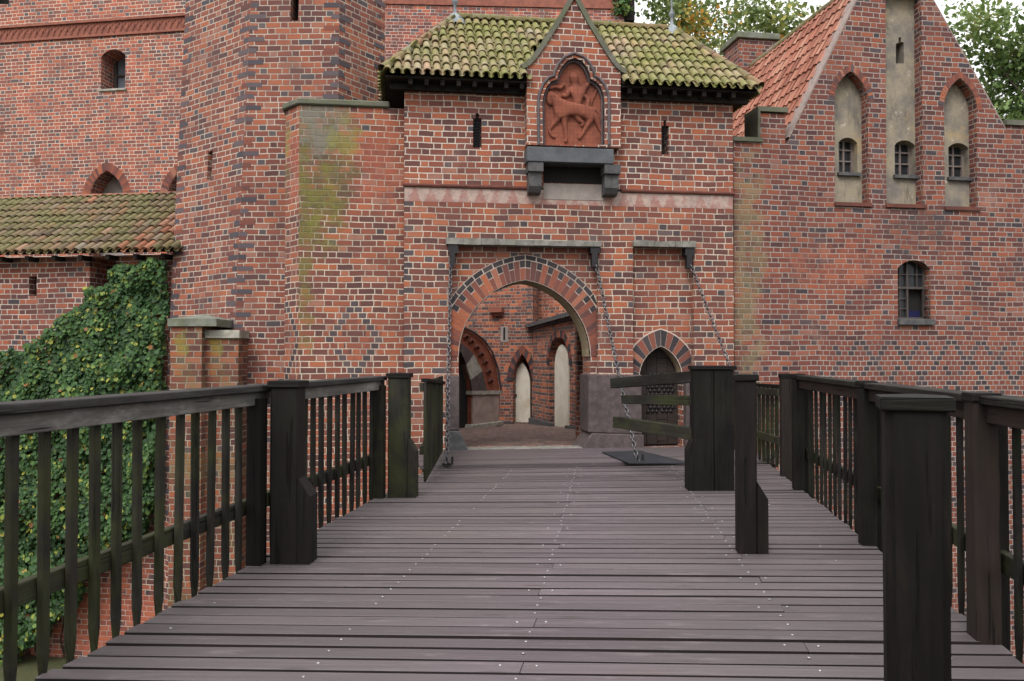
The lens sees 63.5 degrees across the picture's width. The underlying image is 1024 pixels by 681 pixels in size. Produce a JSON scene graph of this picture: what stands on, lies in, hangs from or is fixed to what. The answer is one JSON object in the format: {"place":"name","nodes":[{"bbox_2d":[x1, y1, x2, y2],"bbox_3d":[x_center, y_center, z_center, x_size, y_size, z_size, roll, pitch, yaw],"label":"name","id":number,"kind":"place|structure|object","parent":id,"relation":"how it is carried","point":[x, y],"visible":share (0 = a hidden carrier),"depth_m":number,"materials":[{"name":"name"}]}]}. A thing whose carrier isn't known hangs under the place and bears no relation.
{"place":"outdoors","nodes":[
{"label":"outdoors","id":0,"kind":"place"},
{"bbox_2d":[0,655,75,680],"bbox_3d":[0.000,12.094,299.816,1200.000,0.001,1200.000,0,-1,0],"label":"ground","id":1,"kind":"structure","parent":0,"point":[27,669],"depth_m":16.05,"materials":[{"name":"green plant"}]},
{"bbox_2d":[0,191,182,657],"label":"wall","id":2,"kind":"structure","parent":1,"relation":"on","point":[38,295],"depth_m":16.76,"materials":[{"name":"brick"}]},
{"bbox_2d":[0,256,169,668],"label":"ivy","id":3,"kind":"object","parent":2,"relation":"attached to","point":[75,355],"visible":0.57,"depth_m":16.18,"materials":[{"name":"green plant"}]},
{"bbox_2d":[0,0,185,257],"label":"castle wall","id":4,"kind":"structure","parent":1,"relation":"on","point":[90,96],"depth_m":25.20,"materials":[{"name":"brick"}]},
{"bbox_2d":[114,58,124,87],"bbox_3d":[-11.993,-8.217,25.728,0.810,1.207,0.090,0,-1,9],"label":"window frame","id":5,"kind":"structure","parent":4,"relation":"in","point":[119,67],"depth_m":25.78,"materials":[{"name":"grey glass"}]},
{"bbox_2d":[167,314,231,607],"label":"brick pier","id":6,"kind":"structure","parent":1,"relation":"on","point":[187,353],"depth_m":14.29,"materials":[{"name":"brown brick"}]},
{"bbox_2d":[204,330,248,588],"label":"brick pier","id":7,"kind":"structure","parent":1,"relation":"on","point":[226,357],"depth_m":14.49,"materials":[{"name":"brick"}]},
{"bbox_2d":[162,0,384,610],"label":"tower","id":8,"kind":"structure","parent":1,"relation":"on","point":[250,68],"depth_m":15.17,"materials":[{"name":"brick"}]},
{"bbox_2d":[282,98,403,528],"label":"side wall","id":9,"kind":"structure","parent":1,"relation":"on","point":[344,240],"depth_m":14.25,"materials":[{"name":"brick"}]},
{"bbox_2d":[385,0,634,59],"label":"keep wall","id":10,"kind":"structure","parent":1,"relation":"on","point":[407,22],"depth_m":33.15,"materials":[{"name":"brick"}]},
{"bbox_2d":[610,0,637,16],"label":"ivy","id":11,"kind":"object","parent":10,"relation":"attached to","point":[623,8],"visible":1,"depth_m":33.37,"materials":[{"name":"green plant"}]},
{"bbox_2d":[35,464,1023,680],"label":"footbridge","id":12,"kind":"object","parent":1,"relation":"on","point":[628,573],"visible":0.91,"depth_m":5.47,"materials":[{"name":"wood"}]},
{"bbox_2d":[0,372,418,680],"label":"railing","id":13,"kind":"object","parent":12,"relation":"on","point":[289,498],"visible":0.87,"depth_m":5.62,"materials":[{"name":"brown wood"}]},
{"bbox_2d":[610,365,736,490],"bbox_3d":[1.954,1.216,10.599,0.733,1.800,2.178,1,-2,-45],"label":"swing barrier","id":14,"kind":"object","parent":12,"relation":"on","point":[708,433],"visible":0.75,"depth_m":9.92,"materials":[{"name":"brown wood"}]},
{"bbox_2d":[732,374,768,553],"bbox_3d":[1.966,1.156,6.824,0.261,1.765,0.191,0,-1,6],"label":"timber post","id":15,"kind":"object","parent":12,"relation":"on","point":[751,521],"visible":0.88,"depth_m":6.75,"materials":[{"name":"brown wood"}]},
{"bbox_2d":[778,373,791,481],"bbox_3d":[3.714,1.284,11.176,0.184,1.686,0.184,0,-1,9],"label":"railing post","id":16,"kind":"object","parent":12,"relation":"on","point":[785,416],"visible":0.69,"depth_m":11.10,"materials":[{"name":"brown wood"}]},
{"bbox_2d":[790,373,1023,663],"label":"railing","id":17,"kind":"object","parent":12,"relation":"on","point":[993,565],"visible":0.69,"depth_m":5.21,"materials":[{"name":"brown wood"}]},
{"bbox_2d":[875,394,955,680],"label":"timber post","id":18,"kind":"object","parent":12,"relation":"on","point":[916,548],"visible":1,"depth_m":2.99,"materials":[{"name":"brown wood"}]},
{"bbox_2d":[377,0,764,475],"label":"gatehouse","id":19,"kind":"object","parent":1,"relation":"on","point":[543,154],"visible":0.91,"depth_m":14.60,"materials":[{"name":"brick"}]},
{"bbox_2d":[442,244,457,466],"bbox_3d":[-0.987,0.113,13.295,0.182,3.580,2.194,0,-1,-2],"label":"drawbridge chain","id":20,"kind":"object","parent":19,"relation":"hanging from","point":[452,250],"visible":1,"depth_m":13.32,"materials":[{"name":"metal"}]},
{"bbox_2d":[418,447,775,472],"bbox_3d":[1.274,1.993,13.483,5.573,0.264,1.957,0,-1,-8],"label":"drawbridge","id":21,"kind":"object","parent":19,"relation":"attached to","point":[532,458],"visible":0.46,"depth_m":12.98,"materials":[{"name":"grey wood"}]},
{"bbox_2d":[419,376,444,481],"bbox_3d":[-1.149,1.171,12.178,0.120,1.312,3.436,0,-1,-1],"label":"drawbridge railing","id":22,"kind":"object","parent":21,"relation":"on","point":[431,448],"visible":1,"depth_m":11.35,"materials":[{"name":"brown wood"}]},
{"bbox_2d":[602,451,684,463],"bbox_3d":[2.083,1.835,12.991,0.989,0.014,1.703,0,-1,-8],"label":"iron plate","id":23,"kind":"object","parent":21,"relation":"on","point":[628,457],"visible":0.85,"depth_m":12.78,"materials":[{"name":"black metal"}]},
{"bbox_2d":[734,383,779,466],"bbox_3d":[3.793,1.251,13.127,0.120,1.192,2.924,0,-1,-1],"label":"drawbridge railing","id":24,"kind":"object","parent":21,"relation":"on","point":[767,437],"visible":0.37,"depth_m":12.27,"materials":[{"name":"brown wood"}]},
{"bbox_2d":[588,247,643,464],"bbox_3d":[1.681,0.094,13.605,0.190,3.621,2.282,0,-1,-12],"label":"drawbridge chain","id":25,"kind":"object","parent":19,"relation":"hanging from","point":[594,252],"visible":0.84,"depth_m":13.88,"materials":[{"name":"metal"}]},
{"bbox_2d":[640,348,677,443],"bbox_3d":[2.647,0.997,15.109,0.782,1.780,0.082,0,-1,-8],"label":"postern door","id":26,"kind":"structure","parent":19,"relation":"in","point":[657,362],"depth_m":15.10,"materials":[{"name":"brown wood"}]},
{"bbox_2d":[682,247,774,460],"bbox_3d":[3.575,0.099,13.893,0.215,3.605,2.302,0,-1,-23],"label":"drawbridge chain","id":27,"kind":"object","parent":19,"relation":"hanging from","point":[688,253],"visible":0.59,"depth_m":14.58,"materials":[{"name":"metal"}]},
{"bbox_2d":[720,0,1023,664],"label":"gabled house","id":28,"kind":"structure","parent":1,"relation":"on","point":[878,190],"depth_m":15.79,"materials":[{"name":"brick"}]},
{"bbox_2d":[898,261,924,318],"bbox_3d":[7.627,-0.967,15.908,0.679,1.119,0.062,0,-1,-9],"label":"window frame","id":29,"kind":"structure","parent":28,"relation":"in","point":[910,275],"depth_m":15.92,"materials":[{"name":"grey glass"}]},
{"bbox_2d":[459,424,675,445],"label":"courtyard ground","id":30,"kind":"structure","parent":0,"point":[517,435],"depth_m":18.76,"materials":[{"name":"stone"}]},
{"bbox_2d":[459,326,503,427],"bbox_3d":[-2.330,0.564,22.848,0.670,5.000,6.846,-1,-1,32],"label":"archway","id":31,"kind":"object","parent":30,"relation":"on","point":[480,392],"visible":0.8,"depth_m":24.45,"materials":[{"name":"brick"}]},
{"bbox_2d":[466,284,537,423],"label":"courtyard wall","id":32,"kind":"structure","parent":30,"relation":"on","point":[498,320],"depth_m":27.62,"materials":[{"name":"brick"}]},
{"bbox_2d":[515,362,530,421],"bbox_3d":[0.338,1.726,27.674,0.569,2.005,0.110,0,-1,20],"label":"door","id":33,"kind":"structure","parent":32,"relation":"in","point":[523,382],"depth_m":27.65,"materials":[{"name":"white paint"}]},
{"bbox_2d":[525,312,574,428],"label":"courtyard side wall","id":34,"kind":"structure","parent":30,"relation":"on","point":[553,371],"depth_m":25.27,"materials":[{"name":"brick"}]},
{"bbox_2d":[555,345,569,426],"bbox_3d":[1.499,1.373,24.747,0.060,2.506,1.249,0,-1,-15],"label":"door","id":35,"kind":"structure","parent":34,"relation":"in","point":[562,367],"depth_m":24.62,"materials":[{"name":"white paint"}]},
{"bbox_2d":[538,289,566,319],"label":"courtyard house","id":36,"kind":"structure","parent":30,"relation":"on","point":[549,306],"depth_m":28.13,"materials":[{"name":"brick"}]},
{"bbox_2d":[547,0,821,56],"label":"tree","id":37,"kind":"object","parent":30,"relation":"on","point":[689,18],"visible":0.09,"depth_m":34.58,"materials":[{"name":"green plant"}]},
{"bbox_2d":[940,0,1023,120],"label":"tree","id":38,"kind":"object","parent":30,"relation":"on","point":[1006,62],"visible":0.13,"depth_m":33.17,"materials":[{"name":"green plant"}]},
{"bbox_2d":[634,0,1023,118],"label":"sky","id":39,"kind":"structure","parent":0,"point":[641,19],"materials":[{"name":"white"}]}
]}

